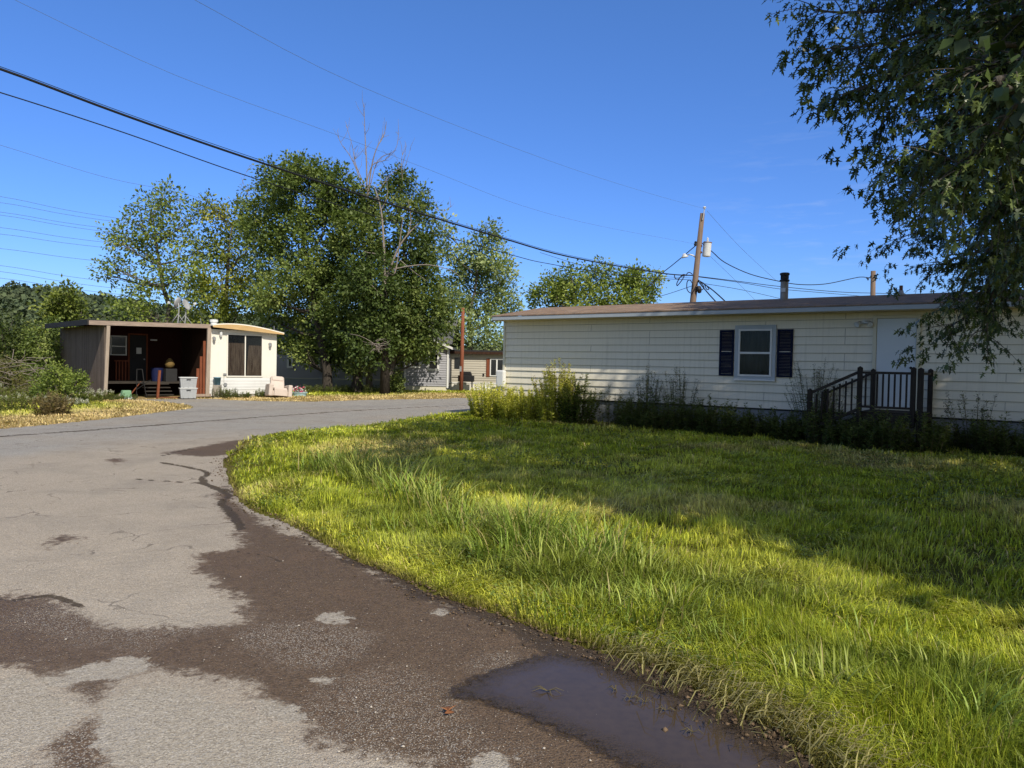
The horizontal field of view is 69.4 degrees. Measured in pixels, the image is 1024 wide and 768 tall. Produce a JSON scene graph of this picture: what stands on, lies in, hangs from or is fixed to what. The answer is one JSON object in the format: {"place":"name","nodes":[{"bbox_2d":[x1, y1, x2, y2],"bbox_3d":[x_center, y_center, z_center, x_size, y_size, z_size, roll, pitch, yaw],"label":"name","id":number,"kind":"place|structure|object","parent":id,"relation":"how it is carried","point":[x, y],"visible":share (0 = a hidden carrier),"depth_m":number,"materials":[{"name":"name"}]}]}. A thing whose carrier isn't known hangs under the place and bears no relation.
{"place":"outdoors","nodes":[
{"label":"outdoors","id":0,"kind":"place"},
{"bbox_2d":[0,398,813,767],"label":"road","id":1,"kind":"structure","parent":0,"point":[86,514],"depth_m":4.38,"materials":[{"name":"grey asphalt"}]},
{"bbox_2d":[450,653,799,767],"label":"puddle","id":2,"kind":"object","parent":1,"relation":"on","point":[588,706],"visible":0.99,"depth_m":3.41,"materials":[{"name":"liquid"}]},
{"bbox_2d":[0,0,1022,344],"label":"sky","id":3,"kind":"structure","parent":0,"point":[680,101],"materials":[{"name":"blue"}]},
{"bbox_2d":[0,360,1023,767],"bbox_3d":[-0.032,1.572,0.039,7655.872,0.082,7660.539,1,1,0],"label":"ground","id":4,"kind":"structure","parent":0,"point":[930,562],"depth_m":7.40,"materials":[{"name":"green plant"}]},
{"bbox_2d":[0,382,31,401],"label":"flowering weed","id":5,"kind":"object","parent":4,"relation":"on","point":[4,391],"visible":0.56,"depth_m":23.81,"materials":[{"name":"green plant"}]},
{"bbox_2d":[0,391,34,411],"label":"flowering weed","id":6,"kind":"object","parent":4,"relation":"on","point":[9,401],"visible":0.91,"depth_m":20.57,"materials":[{"name":"green plant"}]},
{"bbox_2d":[0,352,37,392],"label":"shrub","id":7,"kind":"object","parent":4,"relation":"on","point":[6,375],"visible":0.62,"depth_m":28.14,"materials":[{"name":"green plant"}]},
{"bbox_2d":[0,390,46,405],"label":"flowering weed","id":8,"kind":"object","parent":4,"relation":"on","point":[23,397],"visible":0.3,"depth_m":23.25,"materials":[{"name":"green plant"}]},
{"bbox_2d":[0,304,47,384],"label":"shrub","id":9,"kind":"object","parent":4,"relation":"on","point":[6,337],"visible":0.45,"depth_m":33.07,"materials":[{"name":"green plant"}]},
{"bbox_2d":[0,349,50,393],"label":"brush pile","id":10,"kind":"object","parent":4,"relation":"on","point":[21,360],"visible":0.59,"depth_m":25.54,"materials":[{"name":"brown plant"}]},
{"bbox_2d":[8,314,75,390],"bbox_3d":[-20.654,-1.231,32.628,2.535,3.756,2.924,0,2,-37],"label":"shrub","id":11,"kind":"object","parent":4,"relation":"on","point":[49,351],"visible":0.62,"depth_m":32.47,"materials":[{"name":"green plant"}]},
{"bbox_2d":[28,389,76,415],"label":"dry weed","id":12,"kind":"object","parent":4,"relation":"on","point":[45,408],"visible":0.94,"depth_m":19.49,"materials":[{"name":"brown plant"}]},
{"bbox_2d":[26,359,92,400],"bbox_3d":[-14.847,0.128,24.224,2.604,1.915,1.942,1,1,0],"label":"shrub","id":13,"kind":"object","parent":4,"relation":"on","point":[66,386],"visible":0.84,"depth_m":23.93,"materials":[{"name":"green plant"}]},
{"bbox_2d":[23,274,98,388],"bbox_3d":[-21.624,-2.320,35.376,3.531,5.715,3.435,1,2,-24],"label":"young tree","id":14,"kind":"object","parent":4,"relation":"on","point":[62,303],"visible":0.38,"depth_m":34.74,"materials":[{"name":"green plant"}]},
{"bbox_2d":[45,397,89,405],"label":"flowering weed","id":15,"kind":"object","parent":4,"relation":"on","point":[80,401],"visible":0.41,"depth_m":23.17,"materials":[{"name":"green plant"}]},
{"bbox_2d":[73,395,102,401],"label":"flowering weed","id":16,"kind":"object","parent":4,"relation":"on","point":[93,398],"visible":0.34,"depth_m":25.14,"materials":[{"name":"green plant"}]},
{"bbox_2d":[71,387,114,399],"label":"flowering weed","id":17,"kind":"object","parent":4,"relation":"on","point":[104,392],"visible":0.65,"depth_m":26.68,"materials":[{"name":"green plant"}]},
{"bbox_2d":[135,369,150,397],"bbox_3d":[-14.696,-0.011,29.416,0.530,1.163,0.429,0,2,-44],"label":"hand cart","id":18,"kind":"object","parent":4,"relation":"on","point":[136,394],"visible":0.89,"depth_m":29.37,"materials":[{"name":"black metal"}]},
{"bbox_2d":[86,173,225,323],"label":"deciduous tree","id":19,"kind":"object","parent":4,"relation":"on","point":[156,223],"visible":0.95,"depth_m":43.51,"materials":[{"name":"green plant"}]},
{"bbox_2d":[45,318,283,398],"bbox_3d":[-16.820,-1.255,34.124,7.700,3.374,11.500,0,2,-44],"label":"old mobile home","id":20,"kind":"object","parent":4,"relation":"on","point":[108,355],"visible":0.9,"depth_m":31.32,"materials":[{"name":"white metal"}]},
{"bbox_2d":[110,335,126,354],"bbox_3d":[-16.481,-1.615,30.999,0.640,0.820,0.035,0,2,-44],"label":"porch window","id":21,"kind":"structure","parent":20,"relation":"in","point":[118,344],"depth_m":30.99,"materials":[{"name":"glass"}]},
{"bbox_2d":[130,335,145,379],"bbox_3d":[-15.918,-1.111,31.513,0.640,1.910,0.110,0,2,-44],"label":"porch door","id":22,"kind":"structure","parent":20,"relation":"in","point":[137,343],"depth_m":31.51,"materials":[{"name":"wood"}]},
{"bbox_2d":[151,368,163,380],"bbox_3d":[-14.902,-0.400,31.076,0.520,0.570,0.520,0,2,-44],"label":"blue bin","id":23,"kind":"object","parent":20,"relation":"on","point":[154,374],"visible":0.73,"depth_m":30.88,"materials":[{"name":"plastic"}]},
{"bbox_2d":[163,358,176,381],"bbox_3d":[-14.384,-0.586,31.150,0.450,1.000,0.400,0,2,-44],"label":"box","id":24,"kind":"object","parent":20,"relation":"on","point":[169,375],"visible":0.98,"depth_m":31.02,"materials":[{"name":"plastic"}]},
{"bbox_2d":[167,297,183,322],"bbox_3d":[-14.332,-3.087,31.602,0.706,1.233,0.518,2,2,24],"label":"satellite dish","id":25,"kind":"object","parent":20,"relation":"on","point":[177,302],"visible":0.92,"depth_m":31.52,"materials":[{"name":"metal"}]},
{"bbox_2d":[179,299,196,323],"bbox_3d":[-13.865,-3.036,31.574,0.845,1.151,0.509,2,2,39],"label":"satellite dish","id":26,"kind":"object","parent":20,"relation":"on","point":[186,304],"visible":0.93,"depth_m":31.53,"materials":[{"name":"metal"}]},
{"bbox_2d":[226,334,262,376],"bbox_3d":[-11.440,-1.212,31.707,1.590,1.820,0.035,0,2,-44],"label":"window","id":27,"kind":"structure","parent":20,"relation":"in","point":[244,352],"depth_m":31.70,"materials":[{"name":"white metal"}]},
{"bbox_2d":[179,388,197,397],"bbox_3d":[-13.009,0.356,29.706,0.680,0.423,0.528,0,2,-30],"label":"storage tote","id":28,"kind":"object","parent":4,"relation":"on","point":[187,392],"visible":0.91,"depth_m":29.50,"materials":[{"name":"grey plastic"}]},
{"bbox_2d":[178,377,197,387],"bbox_3d":[-13.000,-0.069,29.695,0.680,0.423,0.528,0,2,-30],"label":"storage tote","id":29,"kind":"object","parent":28,"relation":"on","point":[187,382],"visible":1,"depth_m":29.49,"materials":[{"name":"grey plastic"}]},
{"bbox_2d":[213,377,221,397],"bbox_3d":[-12.239,0.153,30.723,0.310,0.870,0.305,1,1,0],"label":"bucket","id":30,"kind":"object","parent":4,"relation":"on","point":[217,382],"visible":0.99,"depth_m":30.61,"materials":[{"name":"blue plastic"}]},
{"bbox_2d":[211,388,229,397],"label":"weed clump","id":31,"kind":"object","parent":4,"relation":"on","point":[225,394],"visible":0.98,"depth_m":30.52,"materials":[{"name":"green plant"}]},
{"bbox_2d":[173,188,284,324],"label":"deciduous tree","id":32,"kind":"object","parent":4,"relation":"on","point":[224,307],"visible":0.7,"depth_m":45.01,"materials":[{"name":"green plant"}]},
{"bbox_2d":[235,388,255,396],"bbox_3d":[-11.292,0.390,31.370,0.840,0.400,0.280,0,2,-44],"label":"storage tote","id":33,"kind":"object","parent":4,"relation":"on","point":[250,390],"visible":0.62,"depth_m":31.28,"materials":[{"name":"plastic"}]},
{"bbox_2d":[0,380,492,456],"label":"dry grass","id":34,"kind":"structure","parent":4,"relation":"on","point":[99,408],"depth_m":23.57,"materials":[{"name":"yellow plant"}]},
{"bbox_2d":[265,376,292,396],"bbox_3d":[-9.944,0.103,31.531,0.980,0.897,1.036,6,-5,-30],"label":"recliner","id":35,"kind":"object","parent":4,"relation":"on","point":[275,387],"visible":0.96,"depth_m":31.28,"materials":[{"name":"beige fabric"}]},
{"bbox_2d":[231,148,365,391],"bbox_3d":[-11.208,-6.073,38.816,7.577,12.911,6.315,1,1,0],"label":"deciduous tree","id":36,"kind":"object","parent":4,"relation":"on","point":[280,201],"visible":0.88,"depth_m":37.80,"materials":[{"name":"green plant"}]},
{"bbox_2d":[292,385,307,396],"bbox_3d":[-9.536,0.299,33.139,0.785,0.565,0.820,1,1,0],"label":"flower tub","id":37,"kind":"object","parent":4,"relation":"on","point":[297,390],"visible":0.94,"depth_m":32.97,"materials":[{"name":"blue plastic"}]},
{"bbox_2d":[299,384,328,391],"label":"weed","id":38,"kind":"object","parent":4,"relation":"on","point":[314,388],"visible":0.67,"depth_m":36.33,"materials":[{"name":"green plant"}]},
{"bbox_2d":[326,383,355,392],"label":"weed","id":39,"kind":"object","parent":4,"relation":"on","point":[342,389],"visible":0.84,"depth_m":36.79,"materials":[{"name":"green plant"}]},
{"bbox_2d":[239,101,450,390],"bbox_3d":[-8.648,-7.333,38.667,11.183,15.548,1.471,1,1,0],"label":"dead tree","id":40,"kind":"object","parent":4,"relation":"on","point":[369,381],"visible":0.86,"depth_m":38.32,"materials":[{"name":"grey wood"}]},
{"bbox_2d":[262,316,459,390],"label":"house","id":41,"kind":"structure","parent":4,"relation":"on","point":[432,376],"depth_m":42.55,"materials":[{"name":"grey"}]},
{"bbox_2d":[427,354,438,370],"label":"window","id":42,"kind":"structure","parent":41,"relation":"in","point":[430,367],"depth_m":41.83,"materials":[{"name":"white paint"}]},
{"bbox_2d":[304,178,452,392],"bbox_3d":[-6.800,-5.137,37.451,7.785,11.285,7.057,1,1,0],"label":"deciduous tree","id":43,"kind":"object","parent":4,"relation":"on","point":[360,319],"visible":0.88,"depth_m":36.48,"materials":[{"name":"green plant"}]},
{"bbox_2d":[389,367,408,392],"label":"shrub","id":44,"kind":"object","parent":4,"relation":"on","point":[397,384],"visible":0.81,"depth_m":37.91,"materials":[{"name":"green plant"}]},
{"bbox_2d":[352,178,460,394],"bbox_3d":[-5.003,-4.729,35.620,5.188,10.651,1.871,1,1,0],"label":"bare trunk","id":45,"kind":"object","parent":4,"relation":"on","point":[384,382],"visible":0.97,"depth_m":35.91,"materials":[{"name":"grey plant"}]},
{"bbox_2d":[362,162,464,392],"bbox_3d":[-5.109,-5.627,38.451,5.682,12.281,5.492,1,1,0],"label":"deciduous tree","id":46,"kind":"object","parent":4,"relation":"on","point":[415,282],"visible":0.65,"depth_m":37.64,"materials":[{"name":"green plant"}]},
{"bbox_2d":[459,308,464,390],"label":"wooden post","id":47,"kind":"object","parent":4,"relation":"on","point":[461,368],"visible":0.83,"depth_m":41.88,"materials":[{"name":"red wood"}]},
{"bbox_2d":[457,371,473,390],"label":"grill","id":48,"kind":"object","parent":4,"relation":"on","point":[468,376],"visible":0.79,"depth_m":42.36,"materials":[{"name":"black metal"}]},
{"bbox_2d":[446,349,502,390],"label":"mobile home","id":49,"kind":"object","parent":4,"relation":"on","point":[483,366],"visible":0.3,"depth_m":43.37,"materials":[{"name":"beige"}]},
{"bbox_2d":[490,359,502,375],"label":"window","id":50,"kind":"structure","parent":49,"relation":"in","point":[495,364],"depth_m":43.34,"materials":[{"name":"white paint"}]},
{"bbox_2d":[424,201,525,354],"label":"deciduous tree","id":51,"kind":"object","parent":4,"relation":"on","point":[478,265],"visible":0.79,"depth_m":47.91,"materials":[{"name":"green plant"}]},
{"bbox_2d":[465,381,519,418],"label":"weed clump","id":52,"kind":"object","parent":4,"relation":"on","point":[488,407],"visible":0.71,"depth_m":21.60,"materials":[{"name":"green plant"}]},
{"bbox_2d":[496,385,543,421],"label":"weed clump","id":53,"kind":"object","parent":4,"relation":"on","point":[522,408],"visible":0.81,"depth_m":20.91,"materials":[{"name":"green plant"}]},
{"bbox_2d":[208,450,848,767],"bbox_3d":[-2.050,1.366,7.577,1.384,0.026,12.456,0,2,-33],"label":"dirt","id":54,"kind":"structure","parent":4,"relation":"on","point":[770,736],"depth_m":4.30,"materials":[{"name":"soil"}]},
{"bbox_2d":[531,357,583,423],"bbox_3d":[1.241,0.184,20.491,1.489,1.888,1.444,1,1,0],"label":"weed clump","id":55,"kind":"object","parent":4,"relation":"on","point":[547,408],"visible":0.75,"depth_m":20.22,"materials":[{"name":"green plant"}]},
{"bbox_2d":[522,254,619,308],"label":"deciduous tree","id":56,"kind":"object","parent":4,"relation":"on","point":[558,292],"visible":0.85,"depth_m":55.40,"materials":[{"name":"green plant"}]},
{"bbox_2d":[552,372,602,424],"bbox_3d":[1.769,0.417,20.038,1.264,1.474,1.304,0,2,-43],"label":"weed clump","id":57,"kind":"object","parent":4,"relation":"on","point":[572,412],"visible":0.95,"depth_m":19.84,"materials":[{"name":"green plant"}]},
{"bbox_2d":[597,384,631,425],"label":"weed clump","id":58,"kind":"object","parent":4,"relation":"on","point":[608,413],"visible":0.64,"depth_m":19.59,"materials":[{"name":"green plant"}]},
{"bbox_2d":[234,410,1023,675],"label":"clover","id":59,"kind":"object","parent":4,"relation":"on","point":[631,619],"visible":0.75,"depth_m":10.66,"materials":[{"name":"green plant"}]},
{"bbox_2d":[612,397,649,427],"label":"weed clump","id":60,"kind":"object","parent":4,"relation":"on","point":[618,415],"visible":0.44,"depth_m":19.24,"materials":[{"name":"green plant"}]},
{"bbox_2d":[593,258,669,305],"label":"deciduous tree","id":61,"kind":"object","parent":4,"relation":"on","point":[636,292],"visible":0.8,"depth_m":53.06,"materials":[{"name":"green plant"}]},
{"bbox_2d":[616,390,653,428],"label":"weed clump","id":62,"kind":"object","parent":4,"relation":"on","point":[630,407],"visible":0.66,"depth_m":18.88,"materials":[{"name":"green plant"}]},
{"bbox_2d":[636,365,661,413],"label":"tall weed","id":63,"kind":"object","parent":4,"relation":"on","point":[655,396],"visible":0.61,"depth_m":19.26,"materials":[{"name":"green plant"}]},
{"bbox_2d":[632,410,667,429],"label":"weed clump","id":64,"kind":"object","parent":4,"relation":"on","point":[645,420],"visible":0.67,"depth_m":18.38,"materials":[{"name":"green plant"}]},
{"bbox_2d":[285,441,1023,745],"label":"tall grass","id":65,"kind":"structure","parent":4,"relation":"on","point":[528,525],"depth_m":5.80,"materials":[{"name":"green plant"}]},
{"bbox_2d":[643,408,675,430],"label":"weed clump","id":66,"kind":"object","parent":4,"relation":"on","point":[658,419],"visible":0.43,"depth_m":18.42,"materials":[{"name":"green plant"}]},
{"bbox_2d":[647,391,690,431],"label":"weed clump","id":67,"kind":"object","parent":4,"relation":"on","point":[666,413],"visible":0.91,"depth_m":18.14,"materials":[{"name":"green plant"}]},
{"bbox_2d":[656,366,700,427],"bbox_3d":[4.188,0.358,18.778,0.980,1.715,1.069,0,2,-44],"label":"tall weed","id":68,"kind":"object","parent":4,"relation":"on","point":[680,386],"visible":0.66,"depth_m":18.70,"materials":[{"name":"green plant"}]},
{"bbox_2d":[674,206,711,301],"bbox_3d":[8.210,-3.484,33.846,1.697,9.227,0.457,1,1,5],"label":"utility pole","id":69,"kind":"object","parent":4,"relation":"on","point":[695,287],"visible":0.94,"depth_m":33.74,"materials":[{"name":"brown wood"}]},
{"bbox_2d":[0,92,686,279],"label":"power cable","id":70,"kind":"object","parent":69,"relation":"attached to","point":[290,189],"visible":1,"depth_m":17.41,"materials":[{"name":"black rubber"}]},
{"bbox_2d":[0,66,692,275],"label":"power cable","id":71,"kind":"object","parent":69,"relation":"attached to","point":[117,112],"visible":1,"depth_m":17.32,"materials":[{"name":"black rubber"}]},
{"bbox_2d":[16,0,693,243],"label":"power cable","id":72,"kind":"object","parent":69,"relation":"attached to","point":[302,122],"visible":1,"depth_m":17.29,"materials":[{"name":"black rubber"}]},
{"bbox_2d":[195,0,700,207],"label":"power cable","id":73,"kind":"object","parent":69,"relation":"attached to","point":[406,105],"visible":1,"depth_m":16.12,"materials":[{"name":"black rubber"}]},
{"bbox_2d":[701,277,856,295],"bbox_3d":[14.976,-5.188,39.874,17.823,0.523,0.026,0,2,-42],"label":"power cable","id":74,"kind":"object","parent":69,"relation":"attached to","point":[776,288],"visible":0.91,"depth_m":38.44,"materials":[{"name":"black rubber"}]},
{"bbox_2d":[702,243,869,284],"bbox_3d":[14.229,-5.740,37.360,13.143,1.409,0.040,0,2,-32],"label":"power cable","id":75,"kind":"object","parent":69,"relation":"attached to","point":[779,281],"visible":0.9,"depth_m":36.77,"materials":[{"name":"black rubber"}]},
{"bbox_2d":[699,276,892,293],"bbox_3d":[23.038,-5.389,42.866,34.382,1.160,0.029,0,2,-32],"label":"power cable","id":76,"kind":"object","parent":69,"relation":"attached to","point":[792,287],"visible":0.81,"depth_m":37.45,"materials":[{"name":"black rubber"}]},
{"bbox_2d":[675,397,713,431],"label":"weed clump","id":77,"kind":"object","parent":4,"relation":"on","point":[689,414],"visible":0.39,"depth_m":18.00,"materials":[{"name":"green plant"}]},
{"bbox_2d":[683,406,719,432],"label":"weed clump","id":78,"kind":"object","parent":4,"relation":"on","point":[693,425],"visible":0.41,"depth_m":17.82,"materials":[{"name":"green plant"}]},
{"bbox_2d":[692,394,738,435],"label":"weed clump","id":79,"kind":"object","parent":4,"relation":"on","point":[709,428],"visible":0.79,"depth_m":17.42,"materials":[{"name":"green plant"}]},
{"bbox_2d":[708,401,755,435],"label":"weed clump","id":80,"kind":"object","parent":4,"relation":"on","point":[731,422],"visible":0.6,"depth_m":17.17,"materials":[{"name":"green plant"}]},
{"bbox_2d":[723,414,766,436],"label":"weed clump","id":81,"kind":"object","parent":4,"relation":"on","point":[736,428],"visible":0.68,"depth_m":17.04,"materials":[{"name":"green plant"}]},
{"bbox_2d":[491,272,1023,451],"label":"mobile home","id":82,"kind":"object","parent":4,"relation":"on","point":[750,353],"visible":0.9,"depth_m":18.07,"materials":[{"name":"beige plastic"}]},
{"bbox_2d":[733,325,776,380],"bbox_3d":[5.932,-0.758,18.086,1.030,1.362,0.059,2,2,37],"label":"window","id":83,"kind":"structure","parent":82,"relation":"in","point":[755,345],"depth_m":18.10,"materials":[{"name":"white paint"}]},
{"bbox_2d":[875,318,916,407],"bbox_3d":[8.398,-0.448,16.217,0.775,1.980,0.098,2,2,37],"label":"door","id":84,"kind":"structure","parent":82,"relation":"in","point":[888,344],"depth_m":16.26,"materials":[{"name":"white metal"}]},
{"bbox_2d":[740,405,781,437],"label":"weed clump","id":85,"kind":"object","parent":4,"relation":"on","point":[750,434],"visible":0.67,"depth_m":16.92,"materials":[{"name":"green plant"}]},
{"bbox_2d":[593,620,932,767],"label":"flattened grass","id":86,"kind":"structure","parent":4,"relation":"on","point":[792,718],"depth_m":3.39,"materials":[{"name":"green plant"}]},
{"bbox_2d":[765,413,805,441],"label":"weed clump","id":87,"kind":"object","parent":4,"relation":"on","point":[783,432],"visible":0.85,"depth_m":16.35,"materials":[{"name":"green plant"}]},
{"bbox_2d":[785,405,825,439],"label":"weed clump","id":88,"kind":"object","parent":4,"relation":"on","point":[791,416],"visible":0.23,"depth_m":16.55,"materials":[{"name":"green plant"}]},
{"bbox_2d":[784,363,849,433],"bbox_3d":[6.981,0.347,16.945,1.279,1.941,1.310,0,2,-30],"label":"tall weed","id":89,"kind":"object","parent":4,"relation":"on","point":[818,397],"visible":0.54,"depth_m":16.91,"materials":[{"name":"green plant"}]},
{"bbox_2d":[802,398,857,445],"bbox_3d":[6.665,0.825,15.645,1.066,1.049,1.104,1,1,0],"label":"weed clump","id":90,"kind":"object","parent":4,"relation":"on","point":[811,435],"visible":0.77,"depth_m":15.68,"materials":[{"name":"green plant"}]},
{"bbox_2d":[821,419,864,447],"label":"weed clump","id":91,"kind":"object","parent":4,"relation":"on","point":[832,437],"visible":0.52,"depth_m":15.20,"materials":[{"name":"green plant"}]},
{"bbox_2d":[841,418,892,449],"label":"weed clump","id":92,"kind":"object","parent":4,"relation":"on","point":[851,443],"visible":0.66,"depth_m":14.76,"materials":[{"name":"green plant"}]},
{"bbox_2d":[806,366,933,450],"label":"wooden steps","id":93,"kind":"structure","parent":4,"relation":"on","point":[874,374],"depth_m":15.36,"materials":[{"name":"brown wood"}]},
{"bbox_2d":[851,396,889,445],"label":"tall weed","id":94,"kind":"object","parent":4,"relation":"on","point":[879,415],"visible":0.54,"depth_m":14.95,"materials":[{"name":"green plant"}]},
{"bbox_2d":[866,271,876,294],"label":"utility pole","id":95,"kind":"object","parent":4,"relation":"on","point":[873,287],"visible":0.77,"depth_m":40.77,"materials":[{"name":"brown wood"}]},
{"bbox_2d":[859,408,916,452],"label":"weed clump","id":96,"kind":"object","parent":4,"relation":"on","point":[895,443],"visible":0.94,"depth_m":14.38,"materials":[{"name":"green plant"}]},
{"bbox_2d":[762,0,1023,384],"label":"maple tree","id":97,"kind":"object","parent":4,"relation":"on","point":[981,98],"visible":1,"depth_m":6.12,"materials":[{"name":"green plant"}]},
{"bbox_2d":[903,409,952,454],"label":"weed clump","id":98,"kind":"object","parent":4,"relation":"on","point":[937,445],"visible":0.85,"depth_m":14.25,"materials":[{"name":"green plant"}]},
{"bbox_2d":[927,422,972,450],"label":"weed clump","id":99,"kind":"object","parent":4,"relation":"on","point":[953,439],"visible":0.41,"depth_m":14.88,"materials":[{"name":"green plant"}]},
{"bbox_2d":[942,391,996,452],"bbox_3d":[9.282,0.775,14.781,1.250,1.286,0.969,1,2,-22],"label":"tall weed","id":100,"kind":"object","parent":4,"relation":"on","point":[964,416],"visible":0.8,"depth_m":14.86,"materials":[{"name":"green plant"}]},
{"bbox_2d":[966,415,1010,454],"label":"weed clump","id":101,"kind":"object","parent":4,"relation":"on","point":[974,446],"visible":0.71,"depth_m":14.31,"materials":[{"name":"green plant"}]},
{"bbox_2d":[969,408,1023,455],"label":"tall weed","id":102,"kind":"object","parent":4,"relation":"on","point":[994,441],"visible":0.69,"depth_m":14.17,"materials":[{"name":"green plant"}]},
{"bbox_2d":[985,420,1023,457],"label":"weed clump","id":103,"kind":"object","parent":4,"relation":"on","point":[1019,444],"visible":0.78,"depth_m":14.08,"materials":[{"name":"green plant"}]},
{"bbox_3d":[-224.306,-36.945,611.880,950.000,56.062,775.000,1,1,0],"label":"hill","id":104,"kind":"structure","parent":0,"visible":0},
{"bbox_2d":[0,280,502,354],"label":"forest","id":105,"kind":"object","parent":104,"relation":"on","point":[18,297],"visible":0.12,"depth_m":351.82,"materials":[{"name":"green plant"}]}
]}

